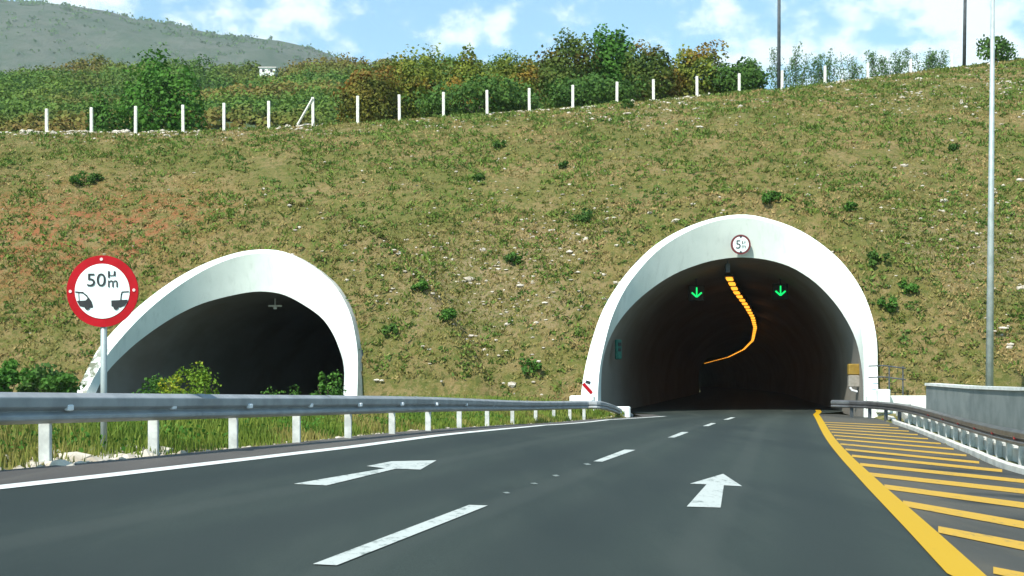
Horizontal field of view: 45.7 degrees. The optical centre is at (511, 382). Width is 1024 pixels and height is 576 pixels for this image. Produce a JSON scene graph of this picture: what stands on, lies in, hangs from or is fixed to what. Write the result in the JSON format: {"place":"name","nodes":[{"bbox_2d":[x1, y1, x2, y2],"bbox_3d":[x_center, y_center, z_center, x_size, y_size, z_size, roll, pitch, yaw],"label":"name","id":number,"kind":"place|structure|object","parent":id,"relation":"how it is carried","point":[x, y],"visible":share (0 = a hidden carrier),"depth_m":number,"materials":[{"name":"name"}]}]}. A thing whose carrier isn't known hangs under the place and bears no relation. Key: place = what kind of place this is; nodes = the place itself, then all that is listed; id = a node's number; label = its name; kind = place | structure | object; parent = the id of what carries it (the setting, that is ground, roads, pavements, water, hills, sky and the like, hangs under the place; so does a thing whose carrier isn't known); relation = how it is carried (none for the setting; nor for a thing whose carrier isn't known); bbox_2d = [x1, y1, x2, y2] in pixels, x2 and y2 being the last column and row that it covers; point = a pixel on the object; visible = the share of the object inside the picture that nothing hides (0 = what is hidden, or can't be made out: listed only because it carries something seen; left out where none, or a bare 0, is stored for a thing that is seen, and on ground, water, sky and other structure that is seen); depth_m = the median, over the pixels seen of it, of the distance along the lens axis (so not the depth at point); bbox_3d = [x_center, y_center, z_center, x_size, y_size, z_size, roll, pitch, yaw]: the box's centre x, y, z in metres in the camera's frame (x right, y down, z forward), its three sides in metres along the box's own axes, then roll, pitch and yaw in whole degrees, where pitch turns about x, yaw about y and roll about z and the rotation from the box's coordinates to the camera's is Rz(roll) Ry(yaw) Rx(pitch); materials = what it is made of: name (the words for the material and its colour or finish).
{"place":"outdoors","nodes":[
{"label":"outdoors","id":0,"kind":"place"},
{"bbox_2d":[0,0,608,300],"bbox_3d":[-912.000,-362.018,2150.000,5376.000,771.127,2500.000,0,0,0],"label":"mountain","id":1,"kind":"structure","parent":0,"point":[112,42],"depth_m":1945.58,"materials":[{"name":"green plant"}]},
{"bbox_2d":[0,0,343,68],"bbox_3d":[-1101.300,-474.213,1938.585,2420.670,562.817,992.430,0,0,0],"label":"mountain scrub","id":2,"kind":"object","parent":1,"relation":"on","point":[189,26],"visible":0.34,"depth_m":2041.09,"materials":[{"name":"green plant"}]},
{"bbox_2d":[0,387,985,575],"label":"road","id":3,"kind":"structure","parent":0,"point":[713,481],"depth_m":10.67,"materials":[{"name":"grey asphalt"}]},
{"bbox_2d":[819,414,1023,575],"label":"hatched shoulder","id":4,"kind":"object","parent":3,"relation":"attached to","point":[969,507],"visible":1,"depth_m":17.45},
{"bbox_2d":[0,394,1017,469],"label":"verge","id":5,"kind":"structure","parent":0,"point":[881,417],"depth_m":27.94,"materials":[{"name":"green plant"}]},
{"bbox_2d":[0,357,35,391],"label":"shrub","id":6,"kind":"object","parent":5,"relation":"on","point":[9,374],"visible":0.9,"depth_m":55.63,"materials":[{"name":"green plant"}]},
{"bbox_2d":[15,362,64,392],"bbox_3d":[-22.425,-0.062,57.974,2.837,1.784,2.133,0,0,41],"label":"shrub","id":7,"kind":"object","parent":5,"relation":"on","point":[40,372],"visible":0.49,"depth_m":57.39,"materials":[{"name":"green plant"}]},
{"bbox_2d":[0,446,187,469],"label":"broken stone","id":8,"kind":"object","parent":5,"relation":"on","point":[77,456],"visible":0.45,"depth_m":13.32,"materials":[{"name":"white stone"}]},
{"bbox_2d":[67,255,138,447],"bbox_3d":[-4.918,-0.177,14.636,0.861,2.688,0.104,0,0,0],"label":"distance sign","id":9,"kind":"object","parent":5,"relation":"on","point":[102,292],"visible":1,"depth_m":14.59,"materials":[{"name":"metal"}]},
{"bbox_2d":[133,373,176,393],"bbox_3d":[-11.428,0.353,39.006,1.440,1.307,1.089,0,0,0],"label":"shrub","id":10,"kind":"object","parent":5,"relation":"on","point":[153,382],"visible":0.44,"depth_m":38.90,"materials":[{"name":"green plant"}]},
{"bbox_2d":[155,361,211,393],"bbox_3d":[-10.260,0.141,38.120,1.377,1.676,1.882,0,0,-41],"label":"shrub","id":11,"kind":"object","parent":5,"relation":"on","point":[171,386],"visible":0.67,"depth_m":37.99,"materials":[{"name":"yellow plant"}]},
{"bbox_2d":[194,369,221,393],"bbox_3d":[-9.456,0.243,37.451,0.860,1.379,0.702,0,0,26],"label":"shrub","id":12,"kind":"object","parent":5,"relation":"on","point":[205,380],"visible":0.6,"depth_m":37.53,"materials":[{"name":"green plant"}]},
{"bbox_2d":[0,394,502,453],"bbox_3d":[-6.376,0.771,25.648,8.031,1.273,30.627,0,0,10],"label":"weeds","id":13,"kind":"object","parent":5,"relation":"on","point":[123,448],"visible":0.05,"depth_m":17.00,"materials":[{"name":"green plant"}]},
{"bbox_2d":[260,384,300,394],"bbox_3d":[-7.521,0.505,39.891,1.274,0.884,0.957,0,0,-33],"label":"shrub","id":14,"kind":"object","parent":5,"relation":"on","point":[284,391],"visible":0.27,"depth_m":40.02,"materials":[{"name":"green plant"}]},
{"bbox_2d":[0,416,611,469],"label":"gravel","id":15,"kind":"structure","parent":5,"relation":"on","point":[181,451],"depth_m":17.07,"materials":[{"name":"grey gravel"}]},
{"bbox_2d":[0,392,632,465],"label":"guardrail","id":16,"kind":"object","parent":5,"relation":"on","point":[44,411],"visible":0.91,"depth_m":16.11,"materials":[{"name":"grey metal"}]},
{"bbox_2d":[310,369,346,395],"bbox_3d":[-6.069,0.274,40.051,1.181,1.395,1.001,0,0,19],"label":"shrub","id":17,"kind":"object","parent":5,"relation":"on","point":[326,388],"visible":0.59,"depth_m":40.03,"materials":[{"name":"green plant"}]},
{"bbox_2d":[865,396,925,416],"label":"wall","id":18,"kind":"structure","parent":5,"relation":"on","point":[919,401],"depth_m":51.35,"materials":[{"name":"white concrete"}]},
{"bbox_2d":[868,365,905,395],"bbox_3d":[15.926,0.195,51.644,1.558,1.850,0.107,0,0,2],"label":"handrail","id":19,"kind":"object","parent":18,"relation":"on","point":[902,378],"visible":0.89,"depth_m":51.62,"materials":[{"name":"metal"}]},
{"bbox_2d":[888,415,1023,474],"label":"kerb","id":20,"kind":"structure","parent":5,"relation":"on","point":[996,461],"depth_m":30.40,"materials":[{"name":"concrete"}]},
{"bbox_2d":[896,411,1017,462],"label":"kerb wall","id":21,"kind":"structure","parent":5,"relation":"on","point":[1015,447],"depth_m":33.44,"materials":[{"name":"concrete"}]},
{"bbox_2d":[831,400,1023,465],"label":"guardrail","id":22,"kind":"object","parent":21,"relation":"on","point":[1010,437],"visible":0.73,"depth_m":33.75,"materials":[{"name":"metal"}]},
{"bbox_2d":[925,383,1023,445],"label":"parapet wall","id":23,"kind":"structure","parent":5,"relation":"on","point":[1001,406],"depth_m":36.17,"materials":[{"name":"grey concrete"}]},
{"bbox_2d":[985,0,994,385],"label":"lamp post","id":24,"kind":"object","parent":5,"relation":"on","point":[990,319],"visible":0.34,"depth_m":45.92,"materials":[{"name":"metal"}]},
{"bbox_2d":[0,57,1023,400],"bbox_3d":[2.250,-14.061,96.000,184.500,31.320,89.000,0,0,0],"label":"hillside","id":25,"kind":"structure","parent":0,"point":[276,169],"depth_m":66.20,"materials":[{"name":"green plant"}]},
{"bbox_2d":[45,109,48,131],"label":"fence post","id":26,"kind":"object","parent":25,"relation":"on","point":[46,121],"visible":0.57,"depth_m":83.78,"materials":[{"name":"white concrete"}]},
{"bbox_2d":[38,372,84,392],"bbox_3d":[-20.737,0.190,55.922,1.681,1.333,1.710,0,0,43],"label":"shrub","id":27,"kind":"object","parent":25,"relation":"on","point":[65,382],"visible":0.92,"depth_m":55.59,"materials":[{"name":"green plant"}]},
{"bbox_2d":[69,170,94,185],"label":"shrub","id":28,"kind":"object","parent":25,"relation":"on","point":[73,178],"visible":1,"depth_m":73.97,"materials":[{"name":"green plant"}]},
{"bbox_2d":[90,107,92,131],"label":"fence post","id":29,"kind":"object","parent":25,"relation":"on","point":[91,119],"visible":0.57,"depth_m":84.21,"materials":[{"name":"white concrete"}]},
{"bbox_2d":[86,172,104,182],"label":"shrub","id":30,"kind":"object","parent":25,"relation":"on","point":[91,177],"visible":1,"depth_m":74.43,"materials":[{"name":"green plant"}]},
{"bbox_2d":[85,88,127,131],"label":"bush","id":31,"kind":"object","parent":25,"relation":"on","point":[100,119],"visible":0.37,"depth_m":92.58,"materials":[{"name":"green plant"}]},
{"bbox_2d":[134,106,136,132],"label":"fence post","id":32,"kind":"object","parent":25,"relation":"on","point":[135,119],"visible":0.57,"depth_m":84.64,"materials":[{"name":"white concrete"}]},
{"bbox_2d":[105,43,211,131],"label":"broadleaf tree","id":33,"kind":"object","parent":25,"relation":"on","point":[166,105],"visible":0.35,"depth_m":94.89,"materials":[{"name":"green plant"}]},
{"bbox_2d":[181,105,184,131],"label":"fence post","id":34,"kind":"object","parent":25,"relation":"on","point":[183,118],"visible":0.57,"depth_m":85.11,"materials":[{"name":"white concrete"}]},
{"bbox_2d":[77,249,363,395],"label":"tunnel portal","id":35,"kind":"object","parent":25,"relation":"on","point":[219,315],"visible":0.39,"depth_m":62.70,"materials":[{"name":"concrete"}]},
{"bbox_2d":[268,298,281,308],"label":"lane signal","id":36,"kind":"object","parent":35,"relation":"hanging from","point":[274,306],"visible":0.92,"depth_m":65.94,"materials":[{"name":"grey metal"}]},
{"bbox_2d":[222,103,225,130],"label":"fence post","id":37,"kind":"object","parent":25,"relation":"on","point":[223,115],"visible":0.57,"depth_m":85.52,"materials":[{"name":"white concrete"}]},
{"bbox_2d":[267,101,269,127],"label":"fence post","id":38,"kind":"object","parent":25,"relation":"on","point":[268,113],"visible":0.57,"depth_m":85.94,"materials":[{"name":"white concrete"}]},
{"bbox_2d":[297,97,314,125],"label":"fence post","id":39,"kind":"object","parent":25,"relation":"on","point":[311,102],"visible":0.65,"depth_m":86.38,"materials":[{"name":"white concrete"}]},
{"bbox_2d":[356,96,358,122],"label":"fence post","id":40,"kind":"object","parent":25,"relation":"on","point":[357,109],"visible":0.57,"depth_m":86.81,"materials":[{"name":"white concrete"}]},
{"bbox_2d":[330,64,407,122],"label":"bush","id":41,"kind":"object","parent":25,"relation":"on","point":[374,89],"visible":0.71,"depth_m":93.10,"materials":[{"name":"green plant"}]},
{"bbox_2d":[358,58,407,119],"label":"bush","id":42,"kind":"object","parent":25,"relation":"on","point":[373,73],"visible":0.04,"depth_m":102.85,"materials":[{"name":"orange plant"}]},
{"bbox_2d":[382,323,398,335],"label":"shrub","id":43,"kind":"object","parent":25,"relation":"on","point":[391,327],"visible":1,"depth_m":57.51,"materials":[{"name":"green plant"}]},
{"bbox_2d":[398,95,400,120],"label":"fence post","id":44,"kind":"object","parent":25,"relation":"on","point":[399,107],"visible":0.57,"depth_m":87.22,"materials":[{"name":"white concrete"}]},
{"bbox_2d":[380,43,454,118],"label":"bush","id":45,"kind":"object","parent":25,"relation":"on","point":[412,84],"visible":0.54,"depth_m":95.77,"materials":[{"name":"green plant"}]},
{"bbox_2d":[410,280,428,291],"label":"shrub","id":46,"kind":"object","parent":25,"relation":"on","point":[422,283],"visible":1,"depth_m":58.71,"materials":[{"name":"green plant"}]},
{"bbox_2d":[0,77,872,135],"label":"rubble","id":47,"kind":"object","parent":25,"relation":"on","point":[127,130],"visible":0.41,"depth_m":85.13,"materials":[{"name":"stone"}]},
{"bbox_2d":[442,92,444,115],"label":"fence post","id":48,"kind":"object","parent":25,"relation":"on","point":[443,103],"visible":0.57,"depth_m":87.65,"materials":[{"name":"white concrete"}]},
{"bbox_2d":[439,308,456,320],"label":"shrub","id":49,"kind":"object","parent":25,"relation":"on","point":[449,313],"visible":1,"depth_m":57.55,"materials":[{"name":"green plant"}]},
{"bbox_2d":[438,43,498,113],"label":"bush","id":50,"kind":"object","parent":25,"relation":"on","point":[467,66],"visible":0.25,"depth_m":95.12,"materials":[{"name":"green plant"}]},
{"bbox_2d":[472,172,485,180],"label":"shrub","id":51,"kind":"object","parent":25,"relation":"on","point":[478,176],"visible":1,"depth_m":71.26,"materials":[{"name":"green plant"}]},
{"bbox_2d":[401,70,559,117],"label":"bush","id":52,"kind":"object","parent":25,"relation":"on","point":[506,100],"visible":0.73,"depth_m":90.97,"materials":[{"name":"green plant"}]},
{"bbox_2d":[485,90,488,113],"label":"fence post","id":53,"kind":"object","parent":25,"relation":"on","point":[487,111],"visible":0.57,"depth_m":88.08,"materials":[{"name":"white concrete"}]},
{"bbox_2d":[492,140,506,147],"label":"shrub","id":54,"kind":"object","parent":25,"relation":"on","point":[496,143],"visible":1,"depth_m":76.37,"materials":[{"name":"green plant"}]},
{"bbox_2d":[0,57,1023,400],"bbox_3d":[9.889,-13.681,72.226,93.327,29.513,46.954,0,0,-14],"label":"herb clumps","id":55,"kind":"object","parent":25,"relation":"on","point":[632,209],"visible":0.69,"depth_m":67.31,"materials":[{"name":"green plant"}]},
{"bbox_2d":[2,63,1023,394],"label":"stones","id":56,"kind":"object","parent":25,"relation":"on","point":[1008,327],"visible":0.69,"depth_m":65.12,"materials":[{"name":"beige stone"}]},
{"bbox_2d":[504,252,522,264],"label":"shrub","id":57,"kind":"object","parent":25,"relation":"on","point":[508,257],"visible":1,"depth_m":63.18,"materials":[{"name":"green plant"}]},
{"bbox_2d":[488,52,542,111],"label":"bush","id":58,"kind":"object","parent":25,"relation":"on","point":[523,74],"visible":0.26,"depth_m":97.39,"materials":[{"name":"green plant"}]},
{"bbox_2d":[528,88,530,110],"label":"fence post","id":59,"kind":"object","parent":25,"relation":"on","point":[529,98],"visible":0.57,"depth_m":88.72,"materials":[{"name":"white concrete"}]},
{"bbox_2d":[518,356,541,373],"bbox_3d":[0.912,-0.764,56.101,1.247,0.839,1.213,0,0,0],"label":"shrub","id":60,"kind":"object","parent":25,"relation":"on","point":[534,365],"visible":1,"depth_m":55.86,"materials":[{"name":"green plant"}]},
{"bbox_2d":[558,160,568,168],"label":"shrub","id":61,"kind":"object","parent":25,"relation":"on","point":[564,163],"visible":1,"depth_m":72.35,"materials":[{"name":"green plant"}]},
{"bbox_2d":[533,27,601,107],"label":"bush","id":62,"kind":"object","parent":25,"relation":"on","point":[555,68],"visible":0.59,"depth_m":96.14,"materials":[{"name":"green plant"}]},
{"bbox_2d":[571,85,573,106],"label":"fence post","id":63,"kind":"object","parent":25,"relation":"on","point":[572,95],"visible":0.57,"depth_m":89.75,"materials":[{"name":"white concrete"}]},
{"bbox_2d":[571,207,592,222],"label":"shrub","id":64,"kind":"object","parent":25,"relation":"on","point":[583,217],"visible":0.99,"depth_m":66.25,"materials":[{"name":"green plant"}]},
{"bbox_2d":[538,72,646,108],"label":"bush","id":65,"kind":"object","parent":25,"relation":"on","point":[586,93],"visible":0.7,"depth_m":92.66,"materials":[{"name":"green plant"}]},
{"bbox_2d":[588,23,635,101],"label":"broadleaf tree","id":66,"kind":"object","parent":25,"relation":"on","point":[612,46],"visible":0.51,"depth_m":98.12,"materials":[{"name":"green plant"}]},
{"bbox_2d":[620,99,633,107],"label":"shrub","id":67,"kind":"object","parent":25,"relation":"on","point":[626,101],"visible":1,"depth_m":85.45,"materials":[{"name":"green plant"}]},
{"bbox_2d":[618,39,683,100],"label":"bush","id":68,"kind":"object","parent":25,"relation":"on","point":[642,66],"visible":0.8,"depth_m":95.97,"materials":[{"name":"green plant"}]},
{"bbox_2d":[652,79,654,99],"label":"fence post","id":69,"kind":"object","parent":25,"relation":"on","point":[653,88],"visible":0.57,"depth_m":91.64,"materials":[{"name":"white concrete"}]},
{"bbox_2d":[695,76,697,96],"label":"fence post","id":70,"kind":"object","parent":25,"relation":"on","point":[696,80],"visible":0.57,"depth_m":92.66,"materials":[{"name":"white concrete"}]},
{"bbox_2d":[671,39,729,96],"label":"bush","id":71,"kind":"object","parent":25,"relation":"on","point":[691,66],"visible":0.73,"depth_m":97.92,"materials":[{"name":"green plant"}]},
{"bbox_2d":[569,215,889,417],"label":"tunnel portal","id":72,"kind":"object","parent":25,"relation":"in","point":[815,336],"visible":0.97,"depth_m":66.42,"materials":[{"name":"concrete"}]},
{"bbox_2d":[582,380,592,393],"bbox_3d":[3.267,0.226,52.591,0.479,0.621,0.058,0,0,0],"label":"hazard marker","id":73,"kind":"object","parent":72,"relation":"attached to","point":[587,386],"visible":1,"depth_m":52.58,"materials":[{"name":"white metal"}]},
{"bbox_2d":[615,339,621,358],"bbox_3d":[5.122,-1.570,58.486,0.340,0.950,0.195,0,0,-38],"label":"emergency sign","id":74,"kind":"object","parent":72,"relation":"attached to","point":[618,349],"visible":1,"depth_m":58.40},
{"bbox_2d":[688,279,703,300],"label":"lane signal","id":75,"kind":"object","parent":72,"relation":"hanging from","point":[696,292],"visible":0.84,"depth_m":66.00,"materials":[{"name":"metal"}]},
{"bbox_2d":[725,260,729,272],"bbox_3d":[10.731,-6.005,60.500,0.220,1.125,0.200,0,0,0],"label":"hanging cable box","id":76,"kind":"object","parent":72,"relation":"attached to","point":[727,267],"visible":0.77,"depth_m":60.40,"materials":[{"name":"metal"}]},
{"bbox_2d":[724,274,734,280],"bbox_3d":[11.404,-5.455,63.727,0.500,0.210,2.300,0,0,12],"label":"tunnel lamp","id":77,"kind":"object","parent":72,"relation":"attached to","point":[729,277],"visible":1,"depth_m":62.99,"materials":[{"name":"yellow"}]},
{"bbox_2d":[727,279,736,285],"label":"tunnel lamp","id":78,"kind":"object","parent":72,"relation":"attached to","point":[732,283],"visible":0.94,"depth_m":66.25,"materials":[{"name":"yellow"}]},
{"bbox_2d":[731,235,750,254],"bbox_3d":[11.045,-6.642,58.889,0.958,0.958,0.424,0,0,0],"label":"limit sign","id":79,"kind":"object","parent":72,"relation":"attached to","point":[740,244],"visible":1,"depth_m":58.69,"materials":[{"name":"metal"}]},
{"bbox_2d":[772,279,787,299],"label":"lane signal","id":80,"kind":"object","parent":72,"relation":"hanging from","point":[779,291],"visible":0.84,"depth_m":66.00,"materials":[{"name":"metal"}]},
{"bbox_2d":[847,364,859,392],"bbox_3d":[15.345,-0.171,54.590,0.520,1.296,0.320,0,0,0],"label":"emergency cabinet","id":81,"kind":"object","parent":72,"relation":"attached to","point":[853,372],"visible":0.99,"depth_m":54.46,"materials":[{"name":"beige metal"}]},
{"bbox_2d":[705,56,772,92],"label":"bush","id":82,"kind":"object","parent":25,"relation":"on","point":[753,74],"visible":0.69,"depth_m":96.88,"materials":[{"name":"green plant"}]},
{"bbox_2d":[738,73,740,90],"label":"fence post","id":83,"kind":"object","parent":25,"relation":"on","point":[739,81],"visible":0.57,"depth_m":93.64,"materials":[{"name":"white concrete"}]},
{"bbox_2d":[761,189,781,203],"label":"shrub","id":84,"kind":"object","parent":25,"relation":"on","point":[765,195],"visible":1,"depth_m":59.57,"materials":[{"name":"green plant"}]},
{"bbox_2d":[777,0,780,88],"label":"lamp post","id":85,"kind":"object","parent":25,"relation":"on","point":[778,43],"visible":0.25,"depth_m":98.92,"materials":[{"name":"metal"}]},
{"bbox_2d":[781,70,783,88],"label":"fence post","id":86,"kind":"object","parent":25,"relation":"on","point":[782,77],"visible":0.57,"depth_m":94.87,"materials":[{"name":"white concrete"}]},
{"bbox_2d":[767,41,812,89],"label":"sapling","id":87,"kind":"object","parent":25,"relation":"on","point":[800,78],"visible":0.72,"depth_m":99.92,"materials":[{"name":"green plant"}]},
{"bbox_2d":[801,48,840,84],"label":"sapling","id":88,"kind":"object","parent":25,"relation":"on","point":[817,74],"visible":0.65,"depth_m":100.84,"materials":[{"name":"green plant"}]},
{"bbox_2d":[843,201,857,211],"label":"shrub","id":89,"kind":"object","parent":25,"relation":"on","point":[849,205],"visible":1,"depth_m":65.93,"materials":[{"name":"green plant"}]},
{"bbox_2d":[836,52,865,79],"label":"sapling","id":90,"kind":"object","parent":25,"relation":"on","point":[856,76],"visible":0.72,"depth_m":101.89,"materials":[{"name":"green plant"}]},
{"bbox_2d":[866,63,868,77],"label":"fence post","id":91,"kind":"object","parent":25,"relation":"on","point":[867,69],"visible":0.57,"depth_m":98.22,"materials":[{"name":"white concrete"}]},
{"bbox_2d":[867,250,889,265],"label":"shrub","id":92,"kind":"object","parent":25,"relation":"on","point":[872,256],"visible":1,"depth_m":56.27,"materials":[{"name":"green plant"}]},
{"bbox_2d":[861,50,910,77],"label":"sapling","id":93,"kind":"object","parent":25,"relation":"on","point":[897,68],"visible":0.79,"depth_m":101.84,"materials":[{"name":"green plant"}]},
{"bbox_2d":[877,297,897,311],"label":"shrub","id":94,"kind":"object","parent":25,"relation":"on","point":[892,300],"visible":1,"depth_m":54.68,"materials":[{"name":"green plant"}]},
{"bbox_2d":[896,281,919,293],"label":"shrub","id":95,"kind":"object","parent":25,"relation":"on","point":[905,286],"visible":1,"depth_m":55.17,"materials":[{"name":"green plant"}]},
{"bbox_2d":[900,48,949,71],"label":"sapling","id":96,"kind":"object","parent":25,"relation":"on","point":[929,59],"visible":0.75,"depth_m":102.80,"materials":[{"name":"green plant"}]},
{"bbox_2d":[948,143,959,150],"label":"shrub","id":97,"kind":"object","parent":25,"relation":"on","point":[953,146],"visible":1,"depth_m":73.56,"materials":[{"name":"green plant"}]},
{"bbox_2d":[962,0,966,64],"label":"lamp post","id":98,"kind":"object","parent":25,"relation":"on","point":[964,29],"visible":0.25,"depth_m":103.89,"materials":[{"name":"metal"}]},
{"bbox_2d":[976,34,1018,61],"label":"bush","id":99,"kind":"object","parent":25,"relation":"on","point":[1002,44],"visible":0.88,"depth_m":102.54,"materials":[{"name":"green plant"}]},
{"bbox_2d":[8,0,1023,88],"label":"sky","id":100,"kind":"structure","parent":0,"point":[370,29],"materials":[{"name":"blue"}]},
{"bbox_2d":[179,71,859,284],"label":"wooded hill","id":101,"kind":"structure","parent":0,"point":[252,125],"depth_m":131.21,"materials":[{"name":"green plant"}]},
{"bbox_2d":[258,67,278,75],"bbox_3d":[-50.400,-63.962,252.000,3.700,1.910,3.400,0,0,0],"label":"house","id":102,"kind":"structure","parent":101,"relation":"on","point":[268,69],"depth_m":250.50,"materials":[{"name":"white concrete"}]},
{"bbox_2d":[0,49,707,131],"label":"wood","id":103,"kind":"object","parent":101,"relation":"on","point":[61,94],"visible":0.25,"depth_m":189.59,"materials":[{"name":"green plant"}]},
{"bbox_2d":[632,391,847,416],"bbox_3d":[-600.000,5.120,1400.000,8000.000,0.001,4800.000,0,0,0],"label":"ground","id":104,"kind":"structure","parent":0,"point":[634,415],"depth_m":198.16,"materials":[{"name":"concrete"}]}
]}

